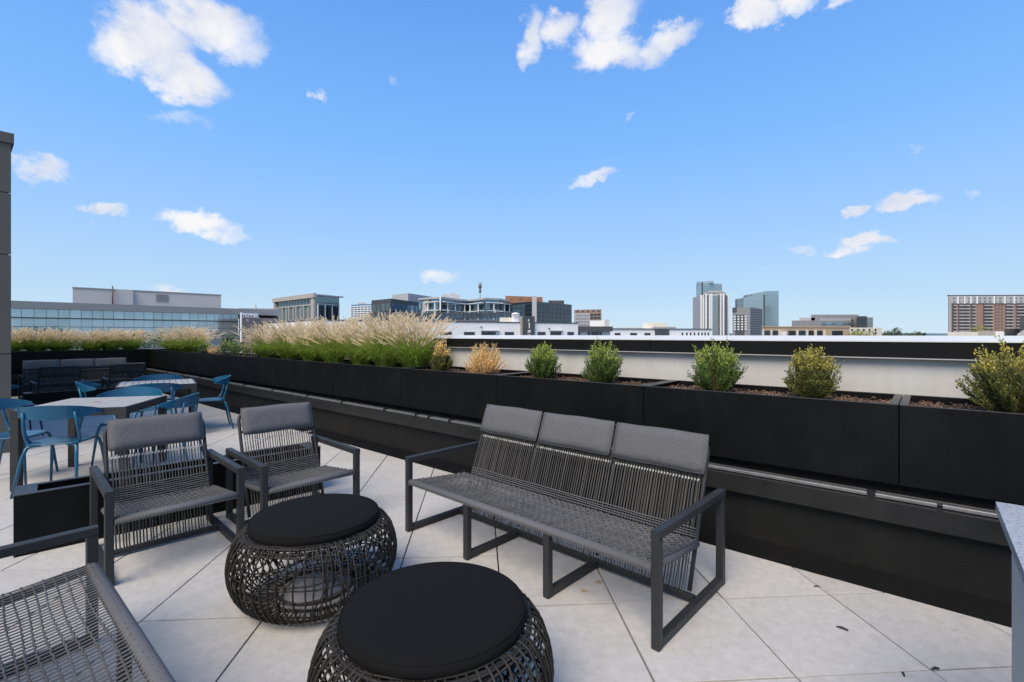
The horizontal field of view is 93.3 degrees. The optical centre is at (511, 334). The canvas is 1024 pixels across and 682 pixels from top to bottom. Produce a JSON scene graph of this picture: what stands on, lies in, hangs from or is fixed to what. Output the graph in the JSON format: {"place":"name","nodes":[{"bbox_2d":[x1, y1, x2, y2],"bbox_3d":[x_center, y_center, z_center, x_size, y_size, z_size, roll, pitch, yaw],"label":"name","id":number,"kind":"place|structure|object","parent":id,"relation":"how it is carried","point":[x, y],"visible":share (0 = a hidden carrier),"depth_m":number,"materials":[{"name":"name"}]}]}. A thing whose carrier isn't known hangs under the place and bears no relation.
{"place":"outdoors","nodes":[
{"label":"outdoors","id":0,"kind":"place"},
{"bbox_2d":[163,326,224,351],"bbox_3d":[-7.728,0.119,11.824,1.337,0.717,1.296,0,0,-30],"label":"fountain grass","id":1,"kind":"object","parent":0,"point":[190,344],"depth_m":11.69,"materials":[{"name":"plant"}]},
{"bbox_2d":[204,331,221,349],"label":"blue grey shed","id":2,"kind":"structure","parent":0,"point":[216,341],"depth_m":46.03,"materials":[{"name":"metal"}]},
{"bbox_2d":[230,321,296,358],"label":"fountain grass","id":3,"kind":"object","parent":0,"point":[259,346],"depth_m":8.96,"materials":[{"name":"plant"}]},
{"bbox_2d":[251,318,313,358],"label":"fountain grass","id":4,"kind":"object","parent":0,"point":[283,352],"depth_m":8.36,"materials":[{"name":"plant"}]},
{"bbox_2d":[276,316,344,361],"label":"fountain grass","id":5,"kind":"object","parent":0,"point":[306,354],"depth_m":7.87,"materials":[{"name":"plant"}]},
{"bbox_2d":[295,315,366,362],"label":"fountain grass","id":6,"kind":"object","parent":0,"point":[328,345],"depth_m":7.36,"materials":[{"name":"plant"}]},
{"bbox_2d":[324,313,394,365],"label":"fountain grass","id":7,"kind":"object","parent":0,"point":[356,359],"depth_m":6.95,"materials":[{"name":"plant"}]},
{"bbox_2d":[350,302,370,319],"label":"lattice block","id":8,"kind":"structure","parent":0,"point":[359,309],"depth_m":202.02,"materials":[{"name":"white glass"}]},
{"bbox_2d":[340,308,425,366],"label":"fountain grass","id":9,"kind":"object","parent":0,"point":[375,347],"depth_m":6.46,"materials":[{"name":"plant"}]},
{"bbox_2d":[371,293,429,319],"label":"dark glass block","id":10,"kind":"structure","parent":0,"point":[408,302],"depth_m":114.22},
{"bbox_2d":[370,309,458,366],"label":"fountain grass","id":11,"kind":"object","parent":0,"point":[415,352],"depth_m":6.13,"materials":[{"name":"plant"}]},
{"bbox_2d":[0,0,1023,332],"label":"sky","id":12,"kind":"structure","parent":0,"point":[614,157],"materials":[{"name":"blue"}]},
{"bbox_2d":[505,296,571,322],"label":"black glass tower","id":13,"kind":"structure","parent":0,"point":[539,309],"depth_m":109.72,"materials":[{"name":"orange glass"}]},
{"bbox_2d":[574,309,608,325],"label":"brick topped block","id":14,"kind":"structure","parent":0,"point":[590,317],"depth_m":140.00,"materials":[{"name":"white brick"}]},
{"bbox_2d":[696,281,721,296],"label":"glass tower","id":15,"kind":"structure","parent":0,"point":[702,287],"depth_m":646.93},
{"bbox_2d":[693,291,728,334],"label":"apartment tower","id":16,"kind":"structure","parent":0,"point":[710,309],"depth_m":503.58,"materials":[{"name":"concrete"}]},
{"bbox_2d":[712,295,717,333],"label":"bay window","id":17,"kind":"structure","parent":16,"relation":"in","point":[714,301],"depth_m":499.24,"materials":[{"name":"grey glass"}]},
{"bbox_2d":[732,307,761,334],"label":"building","id":18,"kind":"structure","parent":0,"point":[746,320],"depth_m":349.58,"materials":[{"name":"concrete"}]},
{"bbox_2d":[735,291,778,325],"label":"teal glass tower","id":19,"kind":"structure","parent":0,"point":[767,302],"depth_m":456.28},
{"bbox_2d":[762,326,850,335],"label":"tan building","id":20,"kind":"structure","parent":0,"point":[800,331],"depth_m":153.66,"materials":[{"name":"paint"}]},
{"bbox_2d":[850,328,881,335],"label":"cream block","id":21,"kind":"structure","parent":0,"point":[877,332],"depth_m":141.17,"materials":[{"name":"paint"}]},
{"bbox_2d":[948,331,1003,335],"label":"pale roofs","id":22,"kind":"structure","parent":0,"point":[988,333],"depth_m":166.18,"materials":[{"name":"beige paint"}]},
{"bbox_2d":[1004,317,1023,335],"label":"gabled building","id":23,"kind":"structure","parent":0,"point":[1014,332],"depth_m":129.06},
{"label":"ground","id":24,"kind":"structure","parent":0,"visible":0},
{"bbox_2d":[11,286,279,351],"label":"glass office","id":25,"kind":"structure","parent":24,"relation":"on","point":[89,309],"depth_m":70.83,"materials":[{"name":"grey metal"}]},
{"bbox_2d":[21,318,33,325],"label":"window pane","id":26,"kind":"structure","parent":25,"relation":"in","point":[24,321],"depth_m":61.06,"materials":[{"name":"blue glass"}]},
{"bbox_2d":[22,309,33,316],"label":"window pane","id":27,"kind":"structure","parent":25,"relation":"in","point":[25,312],"depth_m":61.09,"materials":[{"name":"blue glass"}]},
{"bbox_2d":[34,309,45,316],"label":"window pane","id":28,"kind":"structure","parent":25,"relation":"in","point":[37,312],"depth_m":61.88,"materials":[{"name":"blue glass"}]},
{"bbox_2d":[46,309,57,317],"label":"window pane","id":29,"kind":"structure","parent":25,"relation":"in","point":[49,313],"depth_m":62.66,"materials":[{"name":"blue glass"}]},
{"bbox_2d":[46,319,57,326],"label":"window pane","id":30,"kind":"structure","parent":25,"relation":"in","point":[49,322],"depth_m":62.69,"materials":[{"name":"blue glass"}]},
{"bbox_2d":[58,310,69,317],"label":"window pane","id":31,"kind":"structure","parent":25,"relation":"in","point":[61,313],"depth_m":63.53,"materials":[{"name":"blue glass"}]},
{"bbox_2d":[58,319,69,326],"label":"window pane","id":32,"kind":"structure","parent":25,"relation":"in","point":[61,322],"depth_m":63.56,"materials":[{"name":"blue glass"}]},
{"bbox_2d":[70,310,80,317],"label":"window pane","id":33,"kind":"structure","parent":25,"relation":"in","point":[73,313],"depth_m":64.36,"materials":[{"name":"blue glass"}]},
{"bbox_2d":[70,319,80,326],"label":"window pane","id":34,"kind":"structure","parent":25,"relation":"in","point":[73,322],"depth_m":64.36,"materials":[{"name":"blue glass"}]},
{"bbox_2d":[81,319,91,326],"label":"window pane","id":35,"kind":"structure","parent":25,"relation":"in","point":[84,322],"depth_m":65.17,"materials":[{"name":"blue glass"}]},
{"bbox_2d":[103,311,113,318],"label":"window pane","id":36,"kind":"structure","parent":25,"relation":"in","point":[106,314],"depth_m":66.83,"materials":[{"name":"blue glass"}]},
{"bbox_2d":[222,336,248,352],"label":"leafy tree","id":37,"kind":"object","parent":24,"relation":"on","point":[230,339],"visible":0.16,"depth_m":59.97,"materials":[{"name":"green plant"}]},
{"bbox_2d":[239,313,277,351],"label":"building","id":38,"kind":"structure","parent":24,"relation":"on","point":[248,323],"depth_m":75.48,"materials":[{"name":"white paint"}]},
{"bbox_2d":[272,293,343,320],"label":"stone frame office","id":39,"kind":"structure","parent":24,"relation":"on","point":[303,306],"depth_m":114.62,"materials":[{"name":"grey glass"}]},
{"bbox_2d":[263,313,577,343],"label":"white building","id":40,"kind":"structure","parent":24,"relation":"on","point":[525,325],"depth_m":71.90,"materials":[{"name":"paint"}]},
{"bbox_2d":[369,309,508,321],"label":"roof terrace","id":41,"kind":"structure","parent":24,"relation":"on","point":[479,314],"depth_m":91.94,"materials":[{"name":"white concrete"}]},
{"bbox_2d":[418,293,510,319],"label":"wavy glass office","id":42,"kind":"structure","parent":24,"relation":"on","point":[452,302],"depth_m":105.18,"materials":[{"name":"blue glass"}]},
{"bbox_2d":[578,326,612,334],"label":"white annex","id":43,"kind":"object","parent":24,"relation":"on","point":[594,330],"visible":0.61,"depth_m":88.43,"materials":[{"name":"paint"}]},
{"bbox_2d":[610,323,711,334],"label":"white terrace row","id":44,"kind":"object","parent":24,"relation":"on","point":[655,329],"visible":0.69,"depth_m":124.69,"materials":[{"name":"paint"}]},
{"bbox_2d":[792,315,872,327],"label":"grey office","id":45,"kind":"structure","parent":24,"relation":"on","point":[854,321],"depth_m":261.80,"materials":[{"name":"metal"}]},
{"bbox_2d":[848,329,875,335],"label":"leafy tree","id":46,"kind":"object","parent":24,"relation":"on","point":[860,334],"visible":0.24,"depth_m":128.64,"materials":[{"name":"green plant"}]},
{"bbox_2d":[882,327,902,335],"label":"leafy tree","id":47,"kind":"object","parent":24,"relation":"on","point":[898,333],"visible":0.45,"depth_m":148.66,"materials":[{"name":"green plant"}]},
{"bbox_2d":[947,295,1023,331],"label":"brick condominium","id":48,"kind":"structure","parent":24,"relation":"on","point":[991,312],"depth_m":453.56,"materials":[{"name":"brown brick"}]},
{"bbox_2d":[958,304,968,331],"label":"dark window","id":49,"kind":"structure","parent":48,"relation":"in","point":[958,304],"depth_m":454.34,"materials":[{"name":"grey glass"}]},
{"bbox_2d":[983,304,991,330],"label":"dark window","id":50,"kind":"structure","parent":48,"relation":"in","point":[983,304],"depth_m":453.68,"materials":[{"name":"grey glass"}]},
{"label":"terrace building","id":51,"kind":"object","parent":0,"visible":0},
{"bbox_2d":[0,393,1011,681],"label":"patio floor","id":52,"kind":"structure","parent":51,"relation":"on","point":[754,619],"depth_m":2.54,"materials":[{"name":"tile"}]},
{"bbox_2d":[0,131,13,452],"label":"clad wall","id":53,"kind":"structure","parent":52,"relation":"on","point":[6,142],"depth_m":5.92,"materials":[{"name":"metal"}]},
{"bbox_2d":[11,385,43,434],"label":"blue chair","id":54,"kind":"object","parent":52,"relation":"on","point":[15,387],"visible":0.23,"depth_m":6.93,"materials":[{"name":"paint"}]},
{"bbox_2d":[0,398,58,484],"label":"blue chair","id":55,"kind":"object","parent":52,"relation":"on","point":[6,403],"visible":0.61,"depth_m":4.97,"materials":[{"name":"paint"}]},
{"bbox_2d":[10,405,103,498],"bbox_3d":[-4.254,1.043,4.576,0.662,0.810,0.538,0,0,-15],"label":"blue chair","id":56,"kind":"object","parent":52,"relation":"on","point":[57,412],"visible":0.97,"depth_m":4.42,"materials":[{"name":"paint"}]},
{"bbox_2d":[29,365,84,391],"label":"rope lounge chair","id":57,"kind":"object","parent":52,"relation":"on","point":[66,371],"visible":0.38,"depth_m":9.23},
{"bbox_2d":[23,386,115,406],"bbox_3d":[-8.101,1.248,9.421,0.278,0.405,2.008,0,0,41],"label":"metal trough","id":58,"kind":"object","parent":52,"relation":"on","point":[39,397],"visible":0.34,"depth_m":8.91,"materials":[{"name":"black metal"}]},
{"bbox_2d":[11,368,139,396],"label":"end wall","id":59,"kind":"structure","parent":52,"relation":"on","point":[14,380],"depth_m":11.60,"materials":[{"name":"black metal"}]},
{"bbox_2d":[9,352,18,371],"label":"planter box","id":60,"kind":"object","parent":59,"relation":"on","point":[14,361],"visible":0.53,"depth_m":11.44,"materials":[{"name":"black metal"}]},
{"bbox_2d":[11,327,38,351],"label":"fountain grass","id":61,"kind":"object","parent":60,"relation":"in","point":[15,346],"depth_m":11.60,"materials":[{"name":"plant"}]},
{"bbox_2d":[18,350,104,370],"bbox_3d":[-11.457,0.641,12.305,0.640,0.468,1.584,0,0,41],"label":"planter box","id":62,"kind":"object","parent":59,"relation":"on","point":[59,355],"visible":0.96,"depth_m":12.05,"materials":[{"name":"black metal"}]},
{"bbox_2d":[11,327,64,351],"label":"fountain grass","id":63,"kind":"object","parent":62,"relation":"in","point":[34,344],"depth_m":11.82,"materials":[{"name":"plant"}]},
{"bbox_2d":[34,327,90,350],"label":"fountain grass","id":64,"kind":"object","parent":62,"relation":"in","point":[62,344],"depth_m":12.18,"materials":[{"name":"plant"}]},
{"bbox_2d":[67,330,120,350],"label":"fountain grass","id":65,"kind":"object","parent":62,"relation":"in","point":[89,345],"depth_m":12.62,"materials":[{"name":"plant"}]},
{"bbox_2d":[18,358,136,399],"bbox_3d":[-10.193,1.013,11.406,0.845,0.867,2.002,0,0,41],"label":"rope sofa","id":66,"kind":"object","parent":52,"relation":"on","point":[30,365],"visible":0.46,"depth_m":11.48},
{"bbox_2d":[75,381,100,428],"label":"blue chair","id":67,"kind":"object","parent":52,"relation":"on","point":[84,387],"visible":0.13,"depth_m":6.47,"materials":[{"name":"paint"}]},
{"bbox_2d":[0,524,175,681],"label":"rope sofa","id":68,"kind":"object","parent":52,"relation":"on","point":[131,641],"visible":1,"depth_m":1.82,"materials":[{"name":"fabric"}]},
{"bbox_2d":[9,395,166,491],"bbox_3d":[-4.310,1.073,5.020,0.920,0.754,0.920,0,0,-15],"label":"slatted table","id":69,"kind":"object","parent":52,"relation":"on","point":[122,407],"visible":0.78,"depth_m":4.84,"materials":[{"name":"grey metal"}]},
{"bbox_2d":[101,362,146,386],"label":"rope lounge chair","id":70,"kind":"object","parent":52,"relation":"on","point":[131,368],"visible":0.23,"depth_m":10.03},
{"bbox_2d":[91,387,161,465],"bbox_3d":[-4.476,1.043,5.644,0.662,0.810,0.538,0,0,-15],"label":"blue chair","id":71,"kind":"object","parent":52,"relation":"on","point":[137,391],"visible":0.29,"depth_m":5.81,"materials":[{"name":"paint"}]},
{"bbox_2d":[124,383,182,416],"bbox_3d":[-4.865,1.043,6.560,0.662,0.810,0.538,0,0,-36],"label":"blue chair","id":72,"kind":"object","parent":52,"relation":"on","point":[167,387],"visible":0.4,"depth_m":6.46,"materials":[{"name":"paint"}]},
{"bbox_2d":[115,379,196,417],"bbox_3d":[-5.190,1.075,7.080,0.920,0.750,0.920,0,0,-36],"label":"slatted table","id":73,"kind":"object","parent":52,"relation":"on","point":[190,385],"visible":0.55,"depth_m":7.08,"materials":[{"name":"grey wood"}]},
{"bbox_2d":[133,374,183,416],"bbox_3d":[-5.565,1.043,7.620,0.662,0.810,0.538,0,0,-36],"label":"blue chair","id":74,"kind":"object","parent":52,"relation":"on","point":[158,377],"visible":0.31,"depth_m":7.79,"materials":[{"name":"paint"}]},
{"bbox_2d":[12,442,320,557],"bbox_3d":[-2.607,1.248,3.925,2.008,0.405,0.278,0,0,-44],"label":"metal trough","id":75,"kind":"object","parent":52,"relation":"on","point":[41,509],"visible":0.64,"depth_m":3.39,"materials":[{"name":"black metal"}]},
{"bbox_2d":[89,412,244,585],"bbox_3d":[-2.343,1.015,3.283,0.787,0.863,0.732,0,0,44],"label":"rope lounge chair","id":76,"kind":"object","parent":52,"relation":"on","point":[128,434],"visible":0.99,"depth_m":3.33,"materials":[{"name":"fabric"}]},
{"bbox_2d":[133,392,203,467],"bbox_3d":[-3.676,1.043,5.206,0.538,0.810,0.662,0,0,-15],"label":"blue chair","id":77,"kind":"object","parent":52,"relation":"on","point":[190,400],"visible":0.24,"depth_m":5.06,"materials":[{"name":"paint"}]},
{"bbox_2d":[198,375,233,428],"bbox_3d":[-4.640,1.043,7.475,0.538,0.810,0.662,0,0,-36],"label":"blue chair","id":78,"kind":"object","parent":52,"relation":"on","point":[224,380],"visible":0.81,"depth_m":7.43,"materials":[{"name":"paint"}]},
{"bbox_2d":[225,402,359,524],"bbox_3d":[-1.732,1.015,3.823,0.787,0.863,0.732,0,0,43],"label":"rope lounge chair","id":79,"kind":"object","parent":52,"relation":"on","point":[259,420],"visible":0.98,"depth_m":3.87,"materials":[{"name":"fabric"}]},
{"bbox_2d":[224,493,396,624],"bbox_3d":[-1.100,1.216,2.715,0.889,0.460,0.888,0,0,-23],"label":"wicker stool","id":80,"kind":"object","parent":52,"relation":"on","point":[318,523],"visible":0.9,"depth_m":2.47,"materials":[{"name":"wicker"}]},
{"bbox_2d":[307,561,553,681],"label":"wicker stool","id":81,"kind":"object","parent":52,"relation":"on","point":[444,621],"visible":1,"depth_m":1.66,"materials":[{"name":"fabric"}]},
{"bbox_2d":[405,404,725,651],"bbox_3d":[0.224,1.013,3.188,2.002,0.867,0.845,0,0,43],"label":"rope sofa","id":82,"kind":"object","parent":52,"relation":"on","point":[683,451],"visible":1,"depth_m":3.01,"materials":[{"name":"fabric"}]},
{"bbox_2d":[142,366,1023,626],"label":"terrace wall","id":83,"kind":"structure","parent":52,"relation":"on","point":[951,560],"depth_m":3.08,"materials":[{"name":"black metal"}]},
{"bbox_2d":[105,349,148,367],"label":"planter box","id":84,"kind":"object","parent":83,"relation":"on","point":[136,356],"visible":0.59,"depth_m":13.12,"materials":[{"name":"black metal"}]},
{"bbox_2d":[81,327,134,349],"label":"fountain grass","id":85,"kind":"object","parent":84,"relation":"in","point":[113,346],"depth_m":12.91,"materials":[{"name":"plant"}]},
{"bbox_2d":[106,329,155,349],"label":"fountain grass","id":86,"kind":"object","parent":84,"relation":"in","point":[134,343],"depth_m":13.28,"materials":[{"name":"plant"}]},
{"bbox_2d":[149,349,169,368],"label":"planter box","id":87,"kind":"object","parent":83,"relation":"on","point":[159,358],"visible":0.46,"depth_m":12.74,"materials":[{"name":"black metal"}]},
{"bbox_2d":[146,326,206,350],"bbox_3d":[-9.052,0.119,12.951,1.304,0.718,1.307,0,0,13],"label":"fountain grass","id":88,"kind":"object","parent":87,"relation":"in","point":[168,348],"depth_m":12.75,"materials":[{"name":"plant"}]},
{"bbox_2d":[170,351,218,372],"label":"planter box","id":89,"kind":"object","parent":83,"relation":"on","point":[179,361],"visible":0.34,"depth_m":11.58,"materials":[{"name":"black metal"}]},
{"bbox_2d":[155,325,214,351],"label":"fountain grass","id":90,"kind":"object","parent":89,"relation":"in","point":[176,343],"depth_m":12.18,"materials":[{"name":"plant"}]},
{"bbox_2d":[194,341,211,351],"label":"boxwood bush","id":91,"kind":"object","parent":89,"relation":"in","point":[201,349],"visible":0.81,"depth_m":11.33,"materials":[{"name":"green plant"}]},
{"bbox_2d":[190,352,236,376],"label":"planter box","id":92,"kind":"object","parent":83,"relation":"on","point":[202,363],"visible":0.43,"depth_m":10.59,"materials":[{"name":"black metal"}]},
{"bbox_2d":[215,353,258,380],"bbox_3d":[-5.375,0.641,9.794,1.584,0.468,0.640,0,0,41],"label":"planter box","id":93,"kind":"object","parent":83,"relation":"on","point":[234,367],"visible":0.57,"depth_m":9.52,"materials":[{"name":"black metal"}]},
{"bbox_2d":[226,341,241,355],"bbox_3d":[-5.790,0.306,10.111,0.416,0.389,0.260,0,0,23],"label":"boxwood bush","id":94,"kind":"object","parent":93,"relation":"in","point":[233,352],"visible":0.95,"depth_m":10.10,"materials":[{"name":"green plant"}]},
{"bbox_2d":[241,342,256,355],"bbox_3d":[-5.259,0.315,9.684,0.346,0.369,0.378,0,0,-31],"label":"browning shrub","id":95,"kind":"object","parent":93,"relation":"in","point":[245,352],"visible":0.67,"depth_m":9.61,"materials":[{"name":"green plant"}]},
{"bbox_2d":[246,355,301,387],"bbox_3d":[-4.170,0.641,8.757,1.584,0.468,0.640,0,0,41],"label":"planter box","id":96,"kind":"object","parent":83,"relation":"on","point":[265,371],"visible":0.52,"depth_m":8.46,"materials":[{"name":"black metal"}]},
{"bbox_2d":[284,359,350,394],"bbox_3d":[-2.965,0.641,7.721,1.584,0.468,0.640,0,0,41],"label":"planter box","id":97,"kind":"object","parent":83,"relation":"on","point":[311,376],"visible":0.52,"depth_m":7.42,"materials":[{"name":"black metal"}]},
{"bbox_2d":[334,361,429,405],"bbox_3d":[-1.759,0.641,6.684,1.584,0.468,0.640,0,0,41],"label":"planter box","id":98,"kind":"object","parent":83,"relation":"on","point":[372,382],"visible":0.66,"depth_m":6.39,"materials":[{"name":"black metal"}]},
{"bbox_2d":[401,366,528,418],"bbox_3d":[-0.554,0.641,5.647,1.584,0.468,0.640,0,0,41],"label":"planter box","id":99,"kind":"object","parent":83,"relation":"on","point":[460,391],"visible":0.66,"depth_m":5.39,"materials":[{"name":"black metal"}]},
{"bbox_2d":[430,341,452,370],"bbox_3d":[-0.843,0.270,5.832,0.288,0.459,0.301,0,0,0],"label":"browning shrub","id":100,"kind":"object","parent":99,"relation":"in","point":[439,361],"visible":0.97,"depth_m":5.78,"materials":[{"name":"green plant"}]},
{"bbox_2d":[464,342,506,373],"bbox_3d":[-0.307,0.285,5.362,0.468,0.430,0.427,0,0,14],"label":"dry shrub","id":101,"kind":"object","parent":99,"relation":"in","point":[485,363],"visible":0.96,"depth_m":5.32,"materials":[{"name":"beige plant"}]},
{"bbox_2d":[147,368,997,517],"bbox_3d":[-1.184,0.929,5.678,23.200,0.036,0.062,0,0,41],"label":"aluminium rail","id":102,"kind":"object","parent":83,"relation":"on","point":[873,493],"visible":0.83,"depth_m":3.08,"materials":[{"name":"black"}]},
{"bbox_2d":[496,372,672,439],"bbox_3d":[0.652,0.641,4.610,1.584,0.468,0.640,0,0,41],"label":"planter box","id":103,"kind":"object","parent":83,"relation":"on","point":[620,399],"visible":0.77,"depth_m":4.32,"materials":[{"name":"black metal"}]},
{"bbox_2d":[525,341,561,378],"bbox_3d":[0.308,0.281,4.831,0.402,0.438,0.419,0,0,0],"label":"boxwood bush","id":104,"kind":"object","parent":103,"relation":"in","point":[543,363],"visible":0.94,"depth_m":4.78,"materials":[{"name":"green plant"}]},
{"bbox_2d":[580,339,624,382],"bbox_3d":[0.826,0.255,4.417,0.414,0.490,0.410,0,0,0],"label":"boxwood bush","id":105,"kind":"object","parent":103,"relation":"in","point":[602,367],"visible":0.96,"depth_m":4.36,"materials":[{"name":"green plant"}]},
{"bbox_2d":[644,380,902,484],"bbox_3d":[1.857,0.641,3.573,1.584,0.468,0.640,0,0,41],"label":"planter box","id":106,"kind":"object","parent":83,"relation":"on","point":[853,434],"visible":0.86,"depth_m":3.21,"materials":[{"name":"black metal"}]},
{"bbox_2d":[686,337,747,391],"bbox_3d":[1.608,0.256,3.767,0.423,0.488,0.395,0,0,-18],"label":"boxwood bush","id":107,"kind":"object","parent":106,"relation":"in","point":[718,372],"visible":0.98,"depth_m":3.72,"materials":[{"name":"green plant"}]},
{"bbox_2d":[781,343,844,398],"bbox_3d":[2.086,0.278,3.370,0.346,0.445,0.333,0,0,-28],"label":"boxwood bush","id":108,"kind":"object","parent":106,"relation":"in","point":[814,380],"visible":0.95,"depth_m":3.31,"materials":[{"name":"green plant"}]},
{"bbox_2d":[900,394,1023,504],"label":"planter box","id":109,"kind":"object","parent":83,"relation":"on","point":[963,446],"visible":0.84,"depth_m":2.64,"materials":[{"name":"black metal"}]},
{"bbox_2d":[955,335,1023,413],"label":"boxwood bush","id":110,"kind":"object","parent":109,"relation":"in","point":[1001,385],"visible":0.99,"depth_m":2.73,"materials":[{"name":"green plant"}]},
{"bbox_2d":[291,335,1023,397],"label":"parapet","id":111,"kind":"structure","parent":52,"relation":"on","point":[925,365],"depth_m":3.85,"materials":[{"name":"concrete"}]},
{"bbox_2d":[996,502,1023,681],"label":"counter","id":112,"kind":"object","parent":52,"relation":"on","point":[1011,518],"visible":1,"depth_m":1.43,"materials":[{"name":"grey stone"}]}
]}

